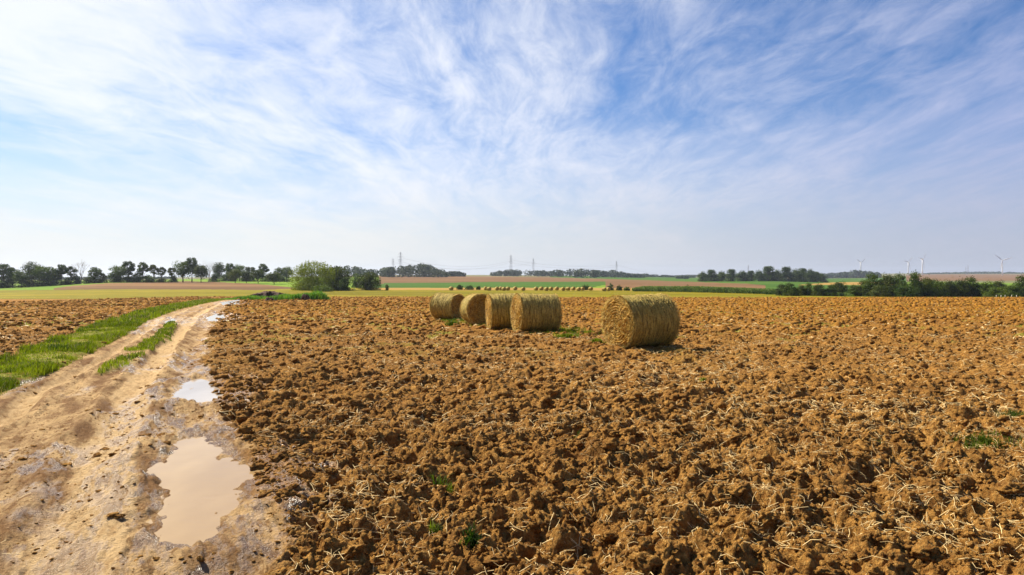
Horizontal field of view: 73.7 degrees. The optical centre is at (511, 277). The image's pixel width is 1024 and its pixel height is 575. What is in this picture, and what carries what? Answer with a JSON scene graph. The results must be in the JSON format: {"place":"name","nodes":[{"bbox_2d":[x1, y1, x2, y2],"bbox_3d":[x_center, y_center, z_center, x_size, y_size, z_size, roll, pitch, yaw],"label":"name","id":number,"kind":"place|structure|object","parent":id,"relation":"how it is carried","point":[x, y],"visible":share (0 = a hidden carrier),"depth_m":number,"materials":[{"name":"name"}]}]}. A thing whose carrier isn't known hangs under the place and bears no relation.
{"place":"outdoors","nodes":[
{"label":"outdoors","id":0,"kind":"place"},
{"bbox_2d":[0,300,285,574],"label":"dirt track","id":1,"kind":"structure","parent":0,"point":[96,547],"depth_m":5.75,"materials":[{"name":"soil"}]},
{"bbox_2d":[172,379,222,402],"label":"puddle water","id":2,"kind":"structure","parent":1,"relation":"on","point":[201,390],"depth_m":10.04,"materials":[{"name":"white liquid"}]},
{"bbox_2d":[146,437,263,545],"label":"puddle water","id":3,"kind":"structure","parent":1,"relation":"on","point":[199,481],"depth_m":5.09,"materials":[{"name":"beige liquid"}]},
{"bbox_2d":[206,313,225,320],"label":"puddle water","id":4,"kind":"structure","parent":1,"relation":"on","point":[212,317],"depth_m":39.14,"materials":[{"name":"white liquid"}]},
{"bbox_2d":[0,288,973,298],"bbox_3d":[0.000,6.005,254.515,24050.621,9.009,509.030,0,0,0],"label":"stubble field","id":5,"kind":"structure","parent":0,"point":[79,294],"depth_m":234.57,"materials":[{"name":"plant"}]},
{"bbox_2d":[287,260,338,289],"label":"bush","id":6,"kind":"object","parent":5,"relation":"on","point":[307,283],"visible":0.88,"depth_m":258.29,"materials":[{"name":"green plant"}]},
{"bbox_2d":[310,283,332,291],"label":"bush","id":7,"kind":"object","parent":5,"relation":"on","point":[322,288],"visible":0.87,"depth_m":244.92,"materials":[{"name":"green plant"}]},
{"bbox_2d":[324,265,355,289],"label":"bush","id":8,"kind":"object","parent":5,"relation":"on","point":[341,271],"visible":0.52,"depth_m":266.24,"materials":[{"name":"green plant"}]},
{"bbox_2d":[336,278,350,290],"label":"bush","id":9,"kind":"object","parent":5,"relation":"on","point":[343,287],"visible":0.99,"depth_m":257.21,"materials":[{"name":"green plant"}]},
{"bbox_2d":[355,271,381,289],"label":"bush","id":10,"kind":"object","parent":5,"relation":"on","point":[366,281],"visible":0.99,"depth_m":268.47,"materials":[{"name":"green plant"}]},
{"bbox_2d":[632,286,854,296],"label":"maize crop","id":11,"kind":"object","parent":5,"relation":"on","point":[706,289],"visible":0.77,"depth_m":270.51,"materials":[{"name":"green plant"}]},
{"bbox_2d":[774,284,789,295],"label":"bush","id":12,"kind":"object","parent":5,"relation":"on","point":[778,291],"visible":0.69,"depth_m":241.83,"materials":[{"name":"green plant"}]},
{"bbox_2d":[781,282,800,295],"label":"bush","id":13,"kind":"object","parent":5,"relation":"on","point":[793,291],"visible":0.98,"depth_m":235.36,"materials":[{"name":"green plant"}]},
{"bbox_2d":[802,282,813,295],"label":"tree","id":14,"kind":"object","parent":5,"relation":"on","point":[808,289],"visible":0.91,"depth_m":245.09,"materials":[{"name":"green plant"}]},
{"bbox_2d":[810,283,826,295],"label":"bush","id":15,"kind":"object","parent":5,"relation":"on","point":[816,290],"visible":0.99,"depth_m":241.53,"materials":[{"name":"green plant"}]},
{"bbox_2d":[823,284,837,295],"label":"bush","id":16,"kind":"object","parent":5,"relation":"on","point":[829,292],"visible":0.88,"depth_m":239.41,"materials":[{"name":"green plant"}]},
{"bbox_2d":[830,280,848,292],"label":"tree","id":17,"kind":"object","parent":5,"relation":"on","point":[839,287],"visible":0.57,"depth_m":246.78,"materials":[{"name":"green plant"}]},
{"bbox_2d":[843,285,861,295],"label":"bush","id":18,"kind":"object","parent":5,"relation":"on","point":[853,290],"visible":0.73,"depth_m":238.72,"materials":[{"name":"green plant"}]},
{"bbox_2d":[862,272,884,296],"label":"tree","id":19,"kind":"object","parent":5,"relation":"on","point":[866,287],"visible":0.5,"depth_m":239.41,"materials":[{"name":"green plant"}]},
{"bbox_2d":[869,285,892,296],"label":"bush","id":20,"kind":"object","parent":5,"relation":"on","point":[879,291],"visible":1,"depth_m":230.83,"materials":[{"name":"green plant"}]},
{"bbox_2d":[878,272,896,296],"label":"tree","id":21,"kind":"object","parent":5,"relation":"on","point":[888,280],"visible":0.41,"depth_m":244.08,"materials":[{"name":"green plant"}]},
{"bbox_2d":[889,273,907,294],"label":"tree","id":22,"kind":"object","parent":5,"relation":"on","point":[901,280],"visible":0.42,"depth_m":241.62,"materials":[{"name":"green plant"}]},
{"bbox_2d":[894,283,922,296],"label":"bush","id":23,"kind":"object","parent":5,"relation":"on","point":[905,291],"visible":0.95,"depth_m":233.00,"materials":[{"name":"green plant"}]},
{"bbox_2d":[904,269,930,296],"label":"tree","id":24,"kind":"object","parent":5,"relation":"on","point":[915,282],"visible":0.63,"depth_m":236.09,"materials":[{"name":"green plant"}]},
{"bbox_2d":[920,274,935,290],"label":"tree","id":25,"kind":"object","parent":5,"relation":"on","point":[927,280],"visible":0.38,"depth_m":238.78,"materials":[{"name":"green plant"}]},
{"bbox_2d":[924,279,950,296],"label":"tree","id":26,"kind":"object","parent":5,"relation":"on","point":[937,285],"visible":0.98,"depth_m":235.04,"materials":[{"name":"green plant"}]},
{"bbox_2d":[942,277,961,296],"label":"bush","id":27,"kind":"object","parent":5,"relation":"on","point":[951,286],"visible":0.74,"depth_m":238.40,"materials":[{"name":"green plant"}]},
{"bbox_2d":[955,276,974,296],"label":"tree","id":28,"kind":"object","parent":5,"relation":"on","point":[963,285],"visible":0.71,"depth_m":240.94,"materials":[{"name":"green plant"}]},
{"bbox_2d":[961,275,985,296],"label":"tree","id":29,"kind":"object","parent":5,"relation":"on","point":[970,279],"visible":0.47,"depth_m":242.59,"materials":[{"name":"green plant"}]},
{"bbox_2d":[972,280,996,296],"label":"tree","id":30,"kind":"object","parent":5,"relation":"on","point":[986,286],"visible":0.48,"depth_m":239.31,"materials":[{"name":"green plant"}]},
{"bbox_2d":[982,286,1006,296],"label":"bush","id":31,"kind":"object","parent":5,"relation":"on","point":[993,292],"visible":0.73,"depth_m":233.22,"materials":[{"name":"green plant"}]},
{"bbox_2d":[997,283,1023,296],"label":"bush","id":32,"kind":"object","parent":5,"relation":"on","point":[1013,291],"visible":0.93,"depth_m":229.06,"materials":[{"name":"green plant"}]},
{"bbox_2d":[1012,273,1023,295],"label":"tree","id":33,"kind":"object","parent":5,"relation":"on","point":[1020,282],"visible":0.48,"depth_m":239.75,"materials":[{"name":"green plant"}]},
{"bbox_2d":[1,298,987,391],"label":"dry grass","id":34,"kind":"structure","parent":0,"point":[108,339],"depth_m":19.84,"materials":[{"name":"plant"}]},
{"bbox_2d":[0,277,1014,289],"bbox_3d":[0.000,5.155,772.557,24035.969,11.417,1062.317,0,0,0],"label":"meadow","id":35,"kind":"structure","parent":0,"point":[284,284],"depth_m":396.20,"materials":[{"name":"green plant"}]},
{"bbox_2d":[0,263,12,286],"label":"tree","id":36,"kind":"object","parent":35,"relation":"on","point":[4,267],"visible":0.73,"depth_m":384.39,"materials":[{"name":"green plant"}]},
{"bbox_2d":[0,279,18,287],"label":"bush","id":37,"kind":"object","parent":35,"relation":"on","point":[5,284],"visible":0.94,"depth_m":380.42,"materials":[{"name":"green plant"}]},
{"bbox_2d":[4,267,24,287],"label":"tree","id":38,"kind":"object","parent":35,"relation":"on","point":[8,273],"visible":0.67,"depth_m":382.16,"materials":[{"name":"green plant"}]},
{"bbox_2d":[11,271,32,284],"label":"tree","id":39,"kind":"object","parent":35,"relation":"on","point":[16,278],"visible":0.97,"depth_m":378.37,"materials":[{"name":"green plant"}]},
{"bbox_2d":[20,261,40,280],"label":"tree","id":40,"kind":"object","parent":35,"relation":"on","point":[28,268],"visible":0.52,"depth_m":385.90,"materials":[{"name":"green plant"}]},
{"bbox_2d":[13,279,48,286],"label":"bush","id":41,"kind":"object","parent":35,"relation":"on","point":[26,283],"visible":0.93,"depth_m":379.82,"materials":[{"name":"green plant"}]},
{"bbox_2d":[28,264,56,282],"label":"tree","id":42,"kind":"object","parent":35,"relation":"on","point":[41,274],"visible":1,"depth_m":383.45,"materials":[{"name":"green plant"}]},
{"bbox_2d":[41,277,63,285],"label":"bush","id":43,"kind":"object","parent":35,"relation":"on","point":[52,282],"visible":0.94,"depth_m":385.81,"materials":[{"name":"green plant"}]},
{"bbox_2d":[48,268,61,281],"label":"tree","id":44,"kind":"object","parent":35,"relation":"on","point":[59,274],"visible":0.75,"depth_m":389.95,"materials":[{"name":"green plant"}]},
{"bbox_2d":[54,264,68,279],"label":"tree","id":45,"kind":"object","parent":35,"relation":"on","point":[62,269],"visible":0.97,"depth_m":391.67,"materials":[{"name":"green plant"}]},
{"bbox_2d":[61,277,76,284],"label":"bush","id":46,"kind":"object","parent":35,"relation":"on","point":[67,280],"visible":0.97,"depth_m":391.53,"materials":[{"name":"green plant"}]},
{"bbox_2d":[66,266,77,281],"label":"tree","id":47,"kind":"object","parent":35,"relation":"on","point":[70,274],"visible":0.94,"depth_m":397.09,"materials":[{"name":"green plant"}]},
{"bbox_2d":[87,267,103,280],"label":"tree","id":48,"kind":"object","parent":35,"relation":"on","point":[95,272],"visible":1,"depth_m":396.24,"materials":[{"name":"green plant"}]},
{"bbox_2d":[104,272,121,282],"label":"bush","id":49,"kind":"object","parent":35,"relation":"on","point":[114,279],"visible":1,"depth_m":400.66,"materials":[{"name":"green plant"}]},
{"bbox_2d":[107,265,130,279],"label":"tree","id":50,"kind":"object","parent":35,"relation":"on","point":[121,270],"visible":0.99,"depth_m":403.57,"materials":[{"name":"green plant"}]},
{"bbox_2d":[117,276,136,282],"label":"bush","id":51,"kind":"object","parent":35,"relation":"on","point":[130,278],"visible":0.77,"depth_m":406.63,"materials":[{"name":"green plant"}]},
{"bbox_2d":[122,261,135,275],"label":"tree","id":52,"kind":"object","parent":35,"relation":"on","point":[131,267],"visible":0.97,"depth_m":409.33,"materials":[{"name":"green plant"}]},
{"bbox_2d":[130,273,141,282],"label":"bush","id":53,"kind":"object","parent":35,"relation":"on","point":[138,278],"visible":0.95,"depth_m":407.17,"materials":[{"name":"green plant"}]},
{"bbox_2d":[208,273,219,281],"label":"bush","id":54,"kind":"object","parent":35,"relation":"on","point":[214,278],"visible":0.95,"depth_m":448.67,"materials":[{"name":"green plant"}]},
{"bbox_2d":[211,262,226,279],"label":"tree","id":55,"kind":"object","parent":35,"relation":"on","point":[219,269],"visible":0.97,"depth_m":468.73,"materials":[{"name":"green plant"}]},
{"bbox_2d":[224,263,234,280],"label":"tree","id":56,"kind":"object","parent":35,"relation":"on","point":[229,267],"visible":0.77,"depth_m":478.59,"materials":[{"name":"green plant"}]},
{"bbox_2d":[227,269,241,282],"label":"tree","id":57,"kind":"object","parent":35,"relation":"on","point":[233,273],"visible":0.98,"depth_m":403.58,"materials":[{"name":"green plant"}]},
{"bbox_2d":[240,270,252,282],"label":"tree","id":58,"kind":"object","parent":35,"relation":"on","point":[245,274],"visible":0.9,"depth_m":398.43,"materials":[{"name":"green plant"}]},
{"bbox_2d":[249,269,265,280],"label":"tree","id":59,"kind":"object","parent":35,"relation":"on","point":[257,275],"visible":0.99,"depth_m":393.62,"materials":[{"name":"green plant"}]},
{"bbox_2d":[258,263,269,271],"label":"tree","id":60,"kind":"object","parent":35,"relation":"on","point":[264,267],"visible":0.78,"depth_m":488.49,"materials":[{"name":"green plant"}]},
{"bbox_2d":[265,272,283,283],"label":"tree","id":61,"kind":"object","parent":35,"relation":"on","point":[273,276],"visible":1,"depth_m":370.34,"materials":[{"name":"green plant"}]},
{"bbox_2d":[281,266,293,277],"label":"tree","id":62,"kind":"object","parent":35,"relation":"on","point":[285,270],"visible":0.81,"depth_m":498.45,"materials":[{"name":"green plant"}]},
{"bbox_2d":[352,273,360,287],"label":"bush","id":63,"kind":"object","parent":35,"relation":"on","point":[354,281],"visible":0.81,"depth_m":329.56,"materials":[{"name":"green plant"}]},
{"bbox_2d":[316,263,450,276],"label":"woodland","id":64,"kind":"object","parent":35,"relation":"on","point":[425,270],"visible":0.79,"depth_m":1107.57,"materials":[{"name":"green plant"}]},
{"bbox_2d":[0,296,1023,574],"bbox_3d":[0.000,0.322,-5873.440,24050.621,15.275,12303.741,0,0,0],"label":"ploughed field","id":65,"kind":"structure","parent":0,"point":[802,564],"depth_m":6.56,"materials":[{"name":"soil"}]},
{"bbox_2d":[0,302,208,393],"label":"grass verge","id":66,"kind":"object","parent":65,"relation":"on","point":[53,358],"depth_m":15.43,"materials":[{"name":"plant"}]},
{"bbox_2d":[221,289,330,299],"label":"weeds","id":67,"kind":"object","parent":65,"relation":"on","point":[316,295],"visible":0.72,"depth_m":131.86,"materials":[{"name":"green plant"}]},
{"bbox_2d":[425,519,442,535],"bbox_3d":[-0.492,1.617,4.390,0.160,0.138,0.172,0,0,-35],"label":"grass tuft","id":68,"kind":"object","parent":65,"relation":"on","point":[433,527],"visible":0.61,"depth_m":4.38,"materials":[{"name":"green plant"}]},
{"bbox_2d":[430,473,456,492],"bbox_3d":[-0.540,1.620,5.311,0.384,0.296,0.364,0,0,0],"label":"grass tuft","id":69,"kind":"object","parent":65,"relation":"on","point":[441,483],"visible":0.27,"depth_m":5.30,"materials":[{"name":"green plant"}]},
{"bbox_2d":[429,292,463,319],"bbox_3d":[-3.459,1.603,36.997,1.660,1.539,1.523,1,1,34],"label":"straw bale","id":70,"kind":"object","parent":65,"relation":"on","point":[444,305],"visible":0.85,"depth_m":36.47},
{"bbox_2d":[457,518,481,549],"bbox_3d":[-0.245,1.535,4.062,0.229,0.162,0.172,0,0,35],"label":"grass tuft","id":71,"kind":"object","parent":65,"relation":"on","point":[472,539],"visible":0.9,"depth_m":4.06,"materials":[{"name":"green plant"}]},
{"bbox_2d":[459,293,486,325],"bbox_3d":[-1.557,1.494,31.616,1.544,1.540,1.485,0,-1,-18],"label":"straw bale","id":72,"kind":"object","parent":65,"relation":"on","point":[472,307],"visible":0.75,"depth_m":30.97},
{"bbox_2d":[485,293,520,328],"bbox_3d":[-0.258,1.409,28.201,1.652,1.542,1.527,-1,0,-11],"label":"straw bale","id":73,"kind":"object","parent":65,"relation":"on","point":[497,311],"visible":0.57,"depth_m":27.58},
{"bbox_2d":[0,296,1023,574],"bbox_3d":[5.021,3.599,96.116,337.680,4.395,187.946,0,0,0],"label":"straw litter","id":74,"kind":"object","parent":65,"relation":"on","point":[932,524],"visible":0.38,"depth_m":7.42,"materials":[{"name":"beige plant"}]},
{"bbox_2d":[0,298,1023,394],"bbox_3d":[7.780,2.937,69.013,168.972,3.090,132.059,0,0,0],"label":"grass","id":75,"kind":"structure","parent":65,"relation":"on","point":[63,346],"depth_m":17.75,"materials":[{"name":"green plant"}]},
{"bbox_2d":[422,318,602,334],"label":"grass","id":76,"kind":"structure","parent":65,"relation":"on","point":[567,329],"depth_m":26.20,"materials":[{"name":"green plant"}]},
{"bbox_2d":[510,293,562,331],"bbox_3d":[0.902,1.363,25.704,1.730,1.526,1.528,1,0,-16],"label":"straw bale","id":77,"kind":"object","parent":65,"relation":"on","point":[536,312],"visible":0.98,"depth_m":25.16},
{"bbox_2d":[553,332,578,338],"bbox_3d":[1.796,1.932,22.550,0.994,0.269,0.822,0,0,-42],"label":"grass tuft","id":78,"kind":"object","parent":65,"relation":"on","point":[566,335],"visible":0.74,"depth_m":22.56,"materials":[{"name":"green plant"}]},
{"bbox_2d":[600,293,680,348],"bbox_3d":[3.490,1.199,18.588,1.757,1.530,1.534,-1,1,-27],"label":"straw bale","id":79,"kind":"object","parent":65,"relation":"on","point":[631,321],"visible":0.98,"depth_m":18.10},
{"bbox_2d":[944,428,1023,449],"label":"grass tuft","id":80,"kind":"object","parent":65,"relation":"on","point":[982,439],"visible":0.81,"depth_m":6.80,"materials":[{"name":"green plant"}]},
{"bbox_2d":[995,409,1023,416],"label":"grass tuft","id":81,"kind":"object","parent":65,"relation":"on","point":[1013,414],"visible":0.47,"depth_m":8.33,"materials":[{"name":"green plant"}]},
{"bbox_2d":[0,0,1023,276],"label":"sky","id":82,"kind":"structure","parent":0,"point":[659,137],"materials":[{"name":"blue"}]},
{"bbox_2d":[54,274,1023,289],"bbox_3d":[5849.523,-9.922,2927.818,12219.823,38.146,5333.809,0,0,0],"label":"bare field","id":83,"kind":"structure","parent":0,"point":[196,285],"depth_m":664.66,"materials":[{"name":"soil"}]},
{"bbox_2d":[136,262,149,281],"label":"tree","id":84,"kind":"object","parent":83,"relation":"on","point":[145,268],"visible":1,"depth_m":408.76,"materials":[{"name":"green plant"}]},
{"bbox_2d":[140,274,155,282],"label":"bush","id":85,"kind":"object","parent":83,"relation":"on","point":[148,278],"visible":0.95,"depth_m":409.46,"materials":[{"name":"green plant"}]},
{"bbox_2d":[149,264,158,277],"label":"tree","id":86,"kind":"object","parent":83,"relation":"on","point":[152,267],"visible":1,"depth_m":410.88,"materials":[{"name":"green plant"}]},
{"bbox_2d":[171,260,192,281],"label":"tree","id":87,"kind":"object","parent":83,"relation":"on","point":[182,271],"visible":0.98,"depth_m":423.19,"materials":[{"name":"green plant"}]},
{"bbox_2d":[185,257,198,281],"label":"tree","id":88,"kind":"object","parent":83,"relation":"on","point":[193,261],"visible":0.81,"depth_m":427.27,"materials":[{"name":"green plant"}]},
{"bbox_2d":[193,264,209,279],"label":"tree","id":89,"kind":"object","parent":83,"relation":"on","point":[200,270],"visible":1,"depth_m":410.25,"materials":[{"name":"green plant"}]},
{"bbox_2d":[80,273,1019,282],"bbox_3d":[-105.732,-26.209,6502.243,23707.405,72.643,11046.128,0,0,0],"label":"distant hills","id":90,"kind":"structure","parent":0,"point":[891,274],"depth_m":1560.90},
{"bbox_2d":[1,276,169,279],"bbox_3d":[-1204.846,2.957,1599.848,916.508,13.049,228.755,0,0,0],"label":"woodland","id":91,"kind":"object","parent":90,"relation":"on","point":[156,277],"visible":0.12,"depth_m":1519.82,"materials":[{"name":"green plant"}]},
{"bbox_2d":[448,271,465,276],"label":"woodland","id":92,"kind":"object","parent":90,"relation":"on","point":[457,273],"visible":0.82,"depth_m":1262.54,"materials":[{"name":"green plant"}]},
{"bbox_2d":[824,269,881,277],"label":"woodland","id":93,"kind":"object","parent":90,"relation":"on","point":[855,273],"visible":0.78,"depth_m":2242.67,"materials":[{"name":"green plant"}]},
{"bbox_2d":[921,271,1023,273],"bbox_3d":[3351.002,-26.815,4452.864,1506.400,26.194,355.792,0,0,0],"label":"woodland","id":94,"kind":"object","parent":90,"relation":"on","point":[993,272],"visible":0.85,"depth_m":4332.39,"materials":[{"name":"green plant"}]},
{"bbox_2d":[371,282,880,289],"bbox_3d":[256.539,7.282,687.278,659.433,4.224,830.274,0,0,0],"label":"dry stubble field","id":95,"kind":"structure","parent":0,"point":[852,283],"depth_m":322.73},
{"bbox_2d":[377,276,905,294],"bbox_3d":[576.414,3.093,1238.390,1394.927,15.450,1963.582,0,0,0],"label":"green crop field","id":96,"kind":"structure","parent":0,"point":[771,284],"depth_m":599.70,"materials":[{"name":"green plant"}]},
{"bbox_2d":[489,269,645,277],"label":"woodland","id":97,"kind":"object","parent":96,"relation":"on","point":[557,273],"visible":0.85,"depth_m":1540.41,"materials":[{"name":"green plant"}]},
{"bbox_2d":[573,268,599,277],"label":"woodland","id":98,"kind":"object","parent":96,"relation":"on","point":[592,273],"visible":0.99,"depth_m":1306.16,"materials":[{"name":"green plant"}]},
{"bbox_2d":[609,273,695,277],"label":"woodland","id":99,"kind":"object","parent":96,"relation":"on","point":[651,275],"visible":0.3,"depth_m":1935.91,"materials":[{"name":"green plant"}]},
{"bbox_2d":[697,271,708,281],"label":"tree","id":100,"kind":"object","parent":96,"relation":"on","point":[703,276],"visible":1,"depth_m":828.11,"materials":[{"name":"green plant"}]},
{"bbox_2d":[707,269,719,280],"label":"tree","id":101,"kind":"object","parent":96,"relation":"on","point":[712,275],"visible":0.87,"depth_m":838.48,"materials":[{"name":"green plant"}]},
{"bbox_2d":[717,271,726,280],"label":"tree","id":102,"kind":"object","parent":96,"relation":"on","point":[721,274],"visible":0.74,"depth_m":850.41,"materials":[{"name":"green plant"}]},
{"bbox_2d":[725,269,737,280],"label":"tree","id":103,"kind":"object","parent":96,"relation":"on","point":[730,276],"visible":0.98,"depth_m":826.16,"materials":[{"name":"green plant"}]},
{"bbox_2d":[735,270,749,280],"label":"tree","id":104,"kind":"object","parent":96,"relation":"on","point":[743,275],"visible":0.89,"depth_m":838.53,"materials":[{"name":"green plant"}]},
{"bbox_2d":[751,269,766,280],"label":"tree","id":105,"kind":"object","parent":96,"relation":"on","point":[758,275],"visible":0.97,"depth_m":827.15,"materials":[{"name":"green plant"}]},
{"bbox_2d":[762,266,777,280],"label":"tree","id":106,"kind":"object","parent":96,"relation":"on","point":[767,270],"visible":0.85,"depth_m":838.09,"materials":[{"name":"green plant"}]},
{"bbox_2d":[777,266,795,281],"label":"tree","id":107,"kind":"object","parent":96,"relation":"on","point":[785,275],"visible":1,"depth_m":826.46,"materials":[{"name":"green plant"}]},
{"bbox_2d":[791,268,804,281],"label":"tree","id":108,"kind":"object","parent":96,"relation":"on","point":[797,274],"visible":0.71,"depth_m":837.75,"materials":[{"name":"green plant"}]},
{"bbox_2d":[802,269,816,281],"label":"tree","id":109,"kind":"object","parent":96,"relation":"on","point":[810,275],"visible":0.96,"depth_m":827.78,"materials":[{"name":"green plant"}]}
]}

